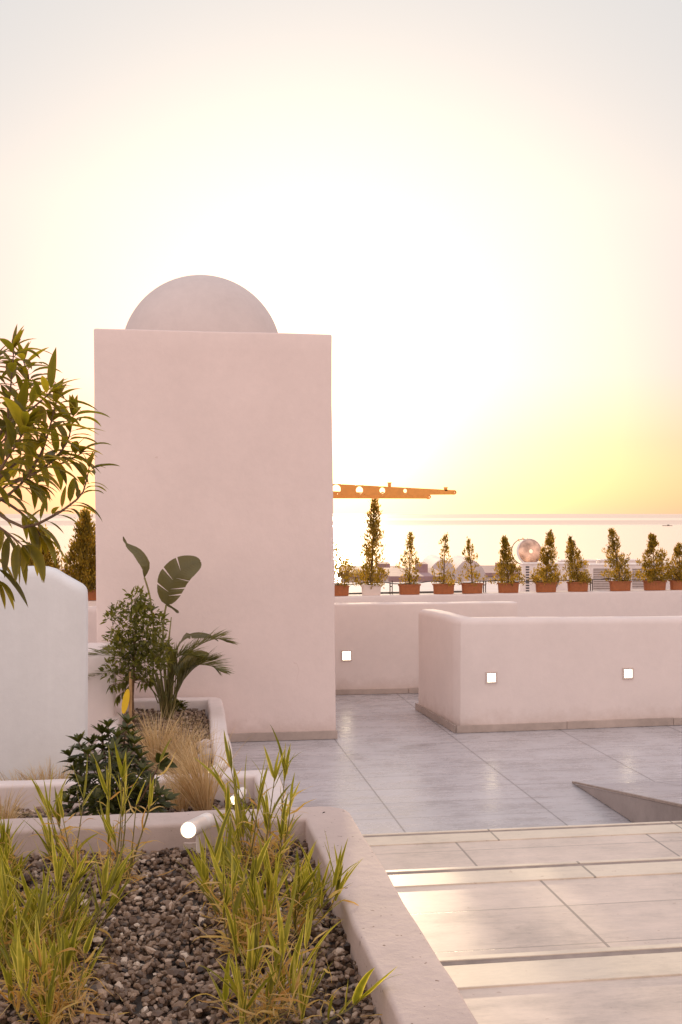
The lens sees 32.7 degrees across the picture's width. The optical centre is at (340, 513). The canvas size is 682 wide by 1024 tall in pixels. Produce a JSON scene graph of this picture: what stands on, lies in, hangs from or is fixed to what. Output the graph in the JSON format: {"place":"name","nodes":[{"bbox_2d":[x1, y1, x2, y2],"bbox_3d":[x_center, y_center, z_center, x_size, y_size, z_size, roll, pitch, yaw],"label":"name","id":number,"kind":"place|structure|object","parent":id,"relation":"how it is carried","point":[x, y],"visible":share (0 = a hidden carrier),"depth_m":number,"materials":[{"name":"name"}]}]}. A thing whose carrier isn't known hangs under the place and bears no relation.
{"place":"outdoors","nodes":[
{"label":"outdoors","id":0,"kind":"place"},
{"bbox_2d":[0,325,118,608],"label":"leafy tree","id":1,"kind":"object","parent":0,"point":[19,409],"visible":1,"depth_m":2.92,"materials":[{"name":"green plant"}]},
{"bbox_2d":[115,703,189,768],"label":"feather grass","id":2,"kind":"object","parent":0,"point":[151,743],"depth_m":6.04,"materials":[{"name":"beige plant"}]},
{"bbox_2d":[0,514,681,581],"bbox_3d":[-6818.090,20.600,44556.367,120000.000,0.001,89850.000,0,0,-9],"label":"sea","id":3,"kind":"structure","parent":0,"point":[485,533],"depth_m":1272.14,"materials":[{"name":"liquid"}]},
{"bbox_2d":[0,0,681,513],"label":"sky","id":4,"kind":"structure","parent":0,"point":[478,203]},
{"bbox_2d":[87,693,681,833],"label":"terrace floor","id":5,"kind":"structure","parent":0,"point":[390,763],"depth_m":7.29,"materials":[{"name":"tile"}]},
{"bbox_2d":[0,566,86,779],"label":"curved wall","id":6,"kind":"structure","parent":5,"relation":"on","point":[43,673],"depth_m":5.60,"materials":[{"name":"white paint"}]},
{"bbox_2d":[87,605,96,642],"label":"parapet wall","id":7,"kind":"structure","parent":5,"relation":"on","point":[91,623],"depth_m":9.97,"materials":[{"name":"pink paint"}]},
{"bbox_2d":[87,643,118,754],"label":"wall","id":8,"kind":"structure","parent":5,"relation":"on","point":[100,705],"depth_m":7.23,"materials":[{"name":"pink paint"}]},
{"bbox_2d":[0,772,288,813],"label":"planter box","id":9,"kind":"object","parent":5,"relation":"on","point":[57,783],"visible":0.2,"depth_m":4.96,"materials":[{"name":"paint"}]},
{"bbox_2d":[2,798,256,818],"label":"gravel","id":10,"kind":"structure","parent":9,"relation":"in","point":[40,809],"depth_m":4.91,"materials":[{"name":"grey gravel"}]},
{"bbox_2d":[0,785,33,818],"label":"feather grass","id":11,"kind":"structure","parent":10,"relation":"on","point":[11,813],"depth_m":4.57,"materials":[{"name":"beige plant"}]},
{"bbox_2d":[53,712,180,816],"bbox_3d":[-0.817,1.004,4.294,0.355,0.505,0.613,0,0,-50],"label":"leafy shrub","id":12,"kind":"object","parent":10,"relation":"on","point":[97,793],"visible":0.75,"depth_m":4.27,"materials":[{"name":"green plant"}]},
{"bbox_2d":[152,767,208,811],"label":"feather grass","id":13,"kind":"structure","parent":10,"relation":"on","point":[181,802],"depth_m":4.89,"materials":[{"name":"beige plant"}]},
{"bbox_2d":[136,718,243,811],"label":"feather grass","id":14,"kind":"object","parent":10,"relation":"on","point":[200,796],"depth_m":4.82,"materials":[{"name":"beige plant"}]},
{"bbox_2d":[230,787,246,804],"bbox_3d":[-0.383,1.076,4.324,0.033,0.084,0.154,0,0,8],"label":"spotlight","id":15,"kind":"object","parent":9,"relation":"in","point":[240,794],"visible":0.44,"depth_m":4.31,"materials":[{"name":"white metal"}]},
{"bbox_2d":[95,697,232,772],"bbox_3d":[-0.990,1.435,6.585,0.776,0.342,2.930,0,0,-9],"label":"planter box","id":16,"kind":"object","parent":5,"relation":"on","point":[213,708],"visible":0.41,"depth_m":7.40,"materials":[{"name":"paint"}]},
{"bbox_2d":[116,708,211,775],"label":"gravel","id":17,"kind":"structure","parent":16,"relation":"in","point":[199,714],"depth_m":7.39,"materials":[{"name":"grey gravel"}]},
{"bbox_2d":[0,768,58,779],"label":"feather grass","id":18,"kind":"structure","parent":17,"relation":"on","point":[29,775],"depth_m":5.51,"materials":[{"name":"beige plant"}]},
{"bbox_2d":[11,758,84,779],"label":"feather grass","id":19,"kind":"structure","parent":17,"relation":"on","point":[49,776],"depth_m":5.52,"materials":[{"name":"beige plant"}]},
{"bbox_2d":[128,672,131,729],"bbox_3d":[-1.274,1.148,7.020,0.022,0.384,0.020,0,0,14],"label":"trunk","id":20,"kind":"object","parent":17,"relation":"on","point":[130,698],"visible":0.58,"depth_m":7.01,"materials":[{"name":"brown wood"}]},
{"bbox_2d":[121,689,129,713],"bbox_3d":[-1.297,1.131,6.991,0.049,0.148,0.008,0,0,-9],"label":"yellow tag","id":21,"kind":"object","parent":20,"relation":"hanging from","point":[125,700],"visible":1,"depth_m":6.99,"materials":[{"name":"yellow plastic"}]},
{"bbox_2d":[97,584,176,730],"bbox_3d":[-1.244,0.884,7.044,0.504,0.912,0.393,0,0,-9],"label":"citrus tree","id":22,"kind":"object","parent":17,"relation":"on","point":[139,607],"visible":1,"depth_m":7.03,"materials":[{"name":"green plant"}]},
{"bbox_2d":[87,627,239,702],"bbox_3d":[-1.198,0.957,7.318,1.142,0.490,0.441,0,0,-3],"label":"young palm","id":23,"kind":"object","parent":17,"relation":"on","point":[182,671],"visible":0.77,"depth_m":7.33,"materials":[{"name":"green plant"}]},
{"bbox_2d":[123,537,217,719],"bbox_3d":[-1.101,0.745,7.514,0.639,1.195,0.168,0,0,13],"label":"broad leaved plant","id":24,"kind":"object","parent":17,"relation":"on","point":[190,566],"visible":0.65,"depth_m":7.52,"materials":[{"name":"green plant"}]},
{"bbox_2d":[172,699,190,710],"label":"weed","id":25,"kind":"object","parent":17,"relation":"on","point":[179,703],"visible":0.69,"depth_m":7.85,"materials":[{"name":"green plant"}]},
{"bbox_2d":[149,711,221,771],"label":"feather grass","id":26,"kind":"object","parent":17,"relation":"on","point":[180,735],"depth_m":6.01,"materials":[{"name":"beige plant"}]},
{"bbox_2d":[197,739,211,748],"bbox_3d":[-0.774,1.320,6.599,0.095,0.078,0.103,0,0,-9],"label":"rock","id":27,"kind":"object","parent":17,"relation":"on","point":[205,742],"visible":0.29,"depth_m":6.57,"materials":[{"name":"beige stone"}]},
{"bbox_2d":[198,748,212,761],"bbox_3d":[-0.720,1.323,6.320,0.111,0.092,0.108,0,0,-40],"label":"rock","id":28,"kind":"object","parent":17,"relation":"on","point":[208,751],"visible":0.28,"depth_m":6.29,"materials":[{"name":"beige stone"}]},
{"bbox_2d":[208,760,227,772],"bbox_3d":[-0.569,1.179,5.384,0.040,0.063,0.107,0,0,43],"label":"spotlight","id":29,"kind":"object","parent":16,"relation":"on","point":[225,766],"visible":0.26,"depth_m":5.38,"materials":[{"name":"white metal"}]},
{"bbox_2d":[93,275,337,741],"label":"stair tower","id":30,"kind":"structure","parent":5,"relation":"on","point":[213,398],"depth_m":8.14,"materials":[{"name":"paint"}]},
{"bbox_2d":[333,491,430,498],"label":"pergola beam","id":31,"kind":"structure","parent":30,"relation":"attached to","point":[383,496],"depth_m":10.07,"materials":[{"name":"wood"}]},
{"bbox_2d":[333,482,456,494],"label":"pergola beam","id":32,"kind":"structure","parent":30,"relation":"attached to","point":[346,489],"depth_m":9.47,"materials":[{"name":"wood"}]},
{"bbox_2d":[0,807,481,1023],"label":"planter box","id":33,"kind":"object","parent":5,"relation":"on","point":[384,932],"visible":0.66,"depth_m":2.59,"materials":[{"name":"paint"}]},
{"bbox_2d":[0,839,382,1023],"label":"gravel","id":34,"kind":"structure","parent":33,"relation":"in","point":[151,929],"depth_m":2.42,"materials":[{"name":"grey gravel"}]},
{"bbox_2d":[0,799,35,885],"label":"striped reed","id":35,"kind":"object","parent":34,"relation":"on","point":[6,848],"visible":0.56,"depth_m":2.87,"materials":[{"name":"green plant"}]},
{"bbox_2d":[0,831,103,986],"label":"striped reed","id":36,"kind":"object","parent":34,"relation":"on","point":[29,911],"visible":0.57,"depth_m":2.34,"materials":[{"name":"green plant"}]},
{"bbox_2d":[0,902,110,1023],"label":"striped reed","id":37,"kind":"object","parent":34,"relation":"on","point":[60,968],"visible":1,"depth_m":2.09,"materials":[{"name":"green plant"}]},
{"bbox_2d":[23,758,100,874],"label":"striped reed","id":38,"kind":"object","parent":34,"relation":"on","point":[59,813],"visible":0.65,"depth_m":2.95,"materials":[{"name":"green plant"}]},
{"bbox_2d":[41,839,142,961],"bbox_3d":[-0.546,0.824,2.452,0.253,0.285,0.186,0,0,-9],"label":"striped reed","id":39,"kind":"object","parent":34,"relation":"on","point":[114,876],"visible":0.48,"depth_m":2.43,"materials":[{"name":"green plant"}]},
{"bbox_2d":[79,737,177,889],"bbox_3d":[-0.527,0.752,2.844,0.244,0.424,0.192,0,0,6],"label":"striped reed","id":40,"kind":"object","parent":34,"relation":"on","point":[110,831],"visible":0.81,"depth_m":2.86,"materials":[{"name":"green plant"}]},
{"bbox_2d":[184,842,195,850],"bbox_3d":[-0.416,0.914,3.215,0.068,0.024,0.068,0,0,-9],"label":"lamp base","id":41,"kind":"object","parent":34,"relation":"on","point":[189,845],"visible":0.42,"depth_m":3.18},
{"bbox_2d":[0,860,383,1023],"bbox_3d":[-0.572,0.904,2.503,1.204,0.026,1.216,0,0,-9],"label":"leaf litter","id":42,"kind":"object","parent":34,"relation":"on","point":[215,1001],"visible":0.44,"depth_m":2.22,"materials":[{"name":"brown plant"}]},
{"bbox_2d":[180,813,214,852],"bbox_3d":[-0.374,0.833,3.039,0.043,0.110,0.229,0,0,6],"label":"spotlight","id":43,"kind":"object","parent":34,"relation":"on","point":[191,828],"visible":0.99,"depth_m":2.98,"materials":[{"name":"white metal"}]},
{"bbox_2d":[179,801,261,927],"bbox_3d":[-0.274,0.806,2.646,0.228,0.316,0.215,0,0,34],"label":"striped reed","id":44,"kind":"object","parent":34,"relation":"on","point":[201,865],"visible":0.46,"depth_m":2.62,"materials":[{"name":"green plant"}]},
{"bbox_2d":[193,832,309,968],"bbox_3d":[-0.181,0.815,2.406,0.231,0.308,0.271,0,0,31],"label":"striped reed","id":45,"kind":"object","parent":34,"relation":"on","point":[255,907],"visible":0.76,"depth_m":2.39,"materials":[{"name":"green plant"}]},
{"bbox_2d":[195,725,313,875],"bbox_3d":[-0.218,0.753,2.946,0.308,0.437,0.281,0,0,-9],"label":"striped reed","id":46,"kind":"object","parent":34,"relation":"on","point":[283,829],"visible":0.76,"depth_m":2.96,"materials":[{"name":"green plant"}]},
{"bbox_2d":[188,882,341,1023],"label":"striped reed","id":47,"kind":"object","parent":34,"relation":"on","point":[294,979],"visible":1,"depth_m":2.10,"materials":[{"name":"green plant"}]},
{"bbox_2d":[273,833,361,941],"bbox_3d":[-0.062,0.836,2.535,0.221,0.322,0.190,0,0,-9],"label":"striped reed","id":48,"kind":"object","parent":34,"relation":"on","point":[305,879],"visible":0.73,"depth_m":2.51,"materials":[{"name":"green plant"}]},
{"bbox_2d":[319,961,400,1023],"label":"striped reed","id":49,"kind":"object","parent":34,"relation":"on","point":[357,997],"visible":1,"depth_m":2.09,"materials":[{"name":"green plant"}]},
{"bbox_2d":[87,589,681,616],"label":"back wall","id":50,"kind":"structure","parent":5,"relation":"on","point":[608,603],"depth_m":14.60,"materials":[{"name":"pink paint"}]},
{"bbox_2d":[26,524,64,571],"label":"potted conifer","id":51,"kind":"object","parent":50,"relation":"on","point":[48,559],"visible":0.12,"depth_m":13.13,"materials":[{"name":"plant"}]},
{"bbox_2d":[61,508,96,599],"bbox_3d":[-2.917,0.446,13.277,0.664,1.085,0.650,0,0,-9],"label":"potted conifer","id":52,"kind":"object","parent":50,"relation":"on","point":[82,547],"visible":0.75,"depth_m":13.19,"materials":[{"name":"plant"}]},
{"bbox_2d":[334,538,359,595],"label":"potted conifer","id":53,"kind":"object","parent":50,"relation":"on","point":[341,590],"visible":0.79,"depth_m":13.97,"materials":[{"name":"plant"}]},
{"bbox_2d":[354,499,389,594],"bbox_3d":[0.378,0.354,14.086,0.452,1.268,0.455,0,0,-9],"label":"potted conifer","id":54,"kind":"object","parent":50,"relation":"on","point":[370,552],"visible":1,"depth_m":14.06,"materials":[{"name":"green plant"}]},
{"bbox_2d":[335,578,670,584],"bbox_3d":[1.875,0.850,14.539,6.492,0.047,0.032,0,0,-14],"label":"irrigation hose","id":55,"kind":"object","parent":54,"relation":"attached to","point":[488,581],"visible":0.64,"depth_m":14.50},
{"bbox_2d":[398,531,423,594],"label":"potted conifer","id":56,"kind":"object","parent":50,"relation":"on","point":[410,588],"visible":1,"depth_m":14.17,"materials":[{"name":"plant"}]},
{"bbox_2d":[431,532,459,593],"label":"potted conifer","id":57,"kind":"object","parent":50,"relation":"on","point":[443,587],"visible":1,"depth_m":14.28,"materials":[{"name":"plant"}]},
{"bbox_2d":[457,536,486,593],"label":"potted conifer","id":58,"kind":"object","parent":50,"relation":"on","point":[472,587],"visible":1,"depth_m":14.37,"materials":[{"name":"plant"}]},
{"bbox_2d":[489,535,524,592],"bbox_3d":[2.075,0.623,14.537,0.482,0.730,0.410,0,0,-9],"label":"potted conifer","id":59,"kind":"object","parent":50,"relation":"on","point":[511,585],"visible":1,"depth_m":14.48,"materials":[{"name":"plant"}]},
{"bbox_2d":[527,529,564,591],"bbox_3d":[2.591,0.587,14.651,0.416,0.803,0.468,0,0,36],"label":"potted conifer","id":60,"kind":"object","parent":50,"relation":"on","point":[549,583],"visible":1,"depth_m":14.60,"materials":[{"name":"plant"}]},
{"bbox_2d":[562,535,593,591],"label":"potted conifer","id":61,"kind":"object","parent":50,"relation":"on","point":[580,581],"visible":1,"depth_m":14.71,"materials":[{"name":"plant"}]},
{"bbox_2d":[598,528,640,590],"bbox_3d":[3.558,0.576,14.906,0.514,0.824,0.465,0,0,-9],"label":"potted conifer","id":62,"kind":"object","parent":50,"relation":"on","point":[618,584],"visible":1,"depth_m":14.85,"materials":[{"name":"plant"}]},
{"bbox_2d":[635,532,674,589],"bbox_3d":[4.046,0.608,14.981,0.515,0.761,0.501,0,0,-42],"label":"potted conifer","id":63,"kind":"object","parent":50,"relation":"on","point":[649,583],"visible":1,"depth_m":14.96,"materials":[{"name":"plant"}]},
{"bbox_2d":[663,542,681,589],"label":"potted conifer","id":64,"kind":"object","parent":50,"relation":"on","point":[676,582],"visible":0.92,"depth_m":15.06,"materials":[{"name":"plant"}]},
{"bbox_2d":[349,591,461,593],"bbox_3d":[0.693,1.528,15.688,2.199,0.944,0.089,0,0,-14],"label":"pipe rail","id":65,"kind":"object","parent":5,"relation":"on","point":[398,592],"visible":0.02,"depth_m":15.67,"materials":[{"name":"metal"}]},
{"bbox_2d":[334,601,517,694],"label":"parapet wall","id":66,"kind":"structure","parent":5,"relation":"on","point":[379,640],"depth_m":10.30,"materials":[{"name":"pink paint"}]},
{"bbox_2d":[341,650,351,660],"bbox_3d":[0.049,1.255,10.255,0.096,0.096,0.017,0,0,-7],"label":"wall light","id":67,"kind":"object","parent":66,"relation":"attached to","point":[346,655],"visible":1,"depth_m":10.25,"materials":[{"name":"white glass"}]},
{"bbox_2d":[363,821,681,869],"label":"step","id":68,"kind":"object","parent":5,"relation":"on","point":[465,848],"visible":0.2,"depth_m":4.93,"materials":[{"name":"tile"}]},
{"bbox_2d":[385,856,681,956],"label":"step","id":69,"kind":"object","parent":5,"relation":"on","point":[493,909],"visible":0.22,"depth_m":3.62,"materials":[{"name":"tile"}]},
{"bbox_2d":[441,943,681,1023],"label":"step","id":70,"kind":"object","parent":5,"relation":"on","point":[641,984],"depth_m":2.53,"materials":[{"name":"tile"}]},
{"bbox_2d":[572,781,681,822],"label":"ramp","id":71,"kind":"structure","parent":5,"relation":"on","point":[637,802],"depth_m":6.11,"materials":[{"name":"concrete"}]},
{"bbox_2d":[389,580,392,593],"bbox_3d":[0.616,0.905,14.267,0.041,0.170,0.014,0,0,-14],"label":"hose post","id":72,"kind":"object","parent":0,"point":[390,586],"visible":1,"depth_m":14.26,"materials":[{"name":"metal"}]},
{"bbox_2d":[334,581,519,591],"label":"roof","id":73,"kind":"structure","parent":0,"point":[428,586],"depth_m":21.39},
{"bbox_2d":[511,538,541,563],"bbox_3d":[3.185,0.888,19.660,0.586,0.965,0.243,0,0,-9],"label":"metal dish","id":74,"kind":"object","parent":73,"relation":"on","point":[524,547],"visible":0.81,"depth_m":19.56,"materials":[{"name":"metal"}]},
{"bbox_2d":[557,559,596,580],"bbox_3d":[4.384,1.108,21.579,0.672,0.504,0.382,0,0,0],"label":"air conditioner","id":75,"kind":"object","parent":73,"relation":"on","point":[583,567],"visible":0.2,"depth_m":21.40,"materials":[{"name":"white metal"}]},
{"bbox_2d":[586,563,613,589],"bbox_3d":[4.165,1.083,18.679,0.399,0.555,0.382,0,0,0],"label":"air conditioner","id":76,"kind":"object","parent":73,"relation":"on","point":[595,569],"visible":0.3,"depth_m":18.50,"materials":[{"name":"white metal"}]},
{"bbox_2d":[596,559,638,580],"bbox_3d":[5.190,1.109,21.779,0.723,0.502,0.382,0,0,0],"label":"air conditioner","id":77,"kind":"object","parent":73,"relation":"on","point":[603,560],"visible":0.23,"depth_m":21.60,"materials":[{"name":"white metal"}]},
{"bbox_2d":[623,563,658,589],"bbox_3d":[4.973,1.091,19.179,0.560,0.538,0.382,0,0,0],"label":"air conditioner","id":78,"kind":"object","parent":73,"relation":"on","point":[636,585],"visible":0.15,"depth_m":19.00,"materials":[{"name":"white metal"}]},
{"bbox_2d":[519,562,568,591],"bbox_3d":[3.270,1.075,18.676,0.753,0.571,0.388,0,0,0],"label":"building","id":79,"kind":"structure","parent":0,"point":[527,568],"depth_m":18.50,"materials":[{"name":"white paint"}]},
{"bbox_2d":[415,609,681,732],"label":"parapet wall","id":80,"kind":"structure","parent":0,"point":[558,672],"depth_m":8.64,"materials":[{"name":"pink paint"}]},
{"bbox_2d":[486,672,496,683],"bbox_3d":[1.101,1.201,8.505,0.086,0.086,0.017,0,0,-11],"label":"wall light","id":81,"kind":"object","parent":80,"relation":"attached to","point":[491,677],"visible":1,"depth_m":8.50,"materials":[{"name":"white glass"}]},
{"bbox_2d":[622,668,633,679],"bbox_3d":[2.151,1.198,8.704,0.086,0.086,0.017,0,0,-11],"label":"wall light","id":82,"kind":"object","parent":80,"relation":"attached to","point":[627,673],"visible":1,"depth_m":8.70,"materials":[{"name":"white glass"}]},
{"bbox_2d":[663,561,681,588],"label":"air conditioner","id":83,"kind":"object","parent":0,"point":[667,584],"visible":0.06,"depth_m":19.55,"materials":[{"name":"white metal"}]},
{"bbox_3d":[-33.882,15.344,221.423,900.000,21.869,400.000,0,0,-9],"label":"terrain","id":84,"kind":"structure","parent":0,"visible":0},
{"bbox_2d":[334,552,360,582],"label":"round tree","id":85,"kind":"object","parent":84,"relation":"on","point":[349,565],"visible":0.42,"depth_m":50.00,"materials":[{"name":"green plant"}]},
{"bbox_2d":[348,565,359,582],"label":"round tree","id":86,"kind":"object","parent":84,"relation":"on","point":[353,574],"visible":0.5,"depth_m":60.07,"materials":[{"name":"green plant"}]},
{"bbox_2d":[339,562,400,582],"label":"house","id":87,"kind":"structure","parent":84,"relation":"on","point":[383,565],"depth_m":74.00,"materials":[{"name":"white paint"}]},
{"bbox_2d":[382,562,445,581],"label":"house","id":88,"kind":"structure","parent":84,"relation":"on","point":[424,573],"depth_m":54.27,"materials":[{"name":"white paint"}]},
{"bbox_2d":[422,555,458,581],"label":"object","id":89,"kind":"structure","parent":84,"relation":"on","point":[431,561],"depth_m":60.00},
{"bbox_2d":[448,555,485,581],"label":"house","id":90,"kind":"structure","parent":84,"relation":"on","point":[459,562],"depth_m":66.00,"materials":[{"name":"white paint"}]},
{"bbox_2d":[481,562,519,580],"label":"house","id":91,"kind":"structure","parent":84,"relation":"on","point":[489,571],"depth_m":85.37,"materials":[{"name":"white paint"}]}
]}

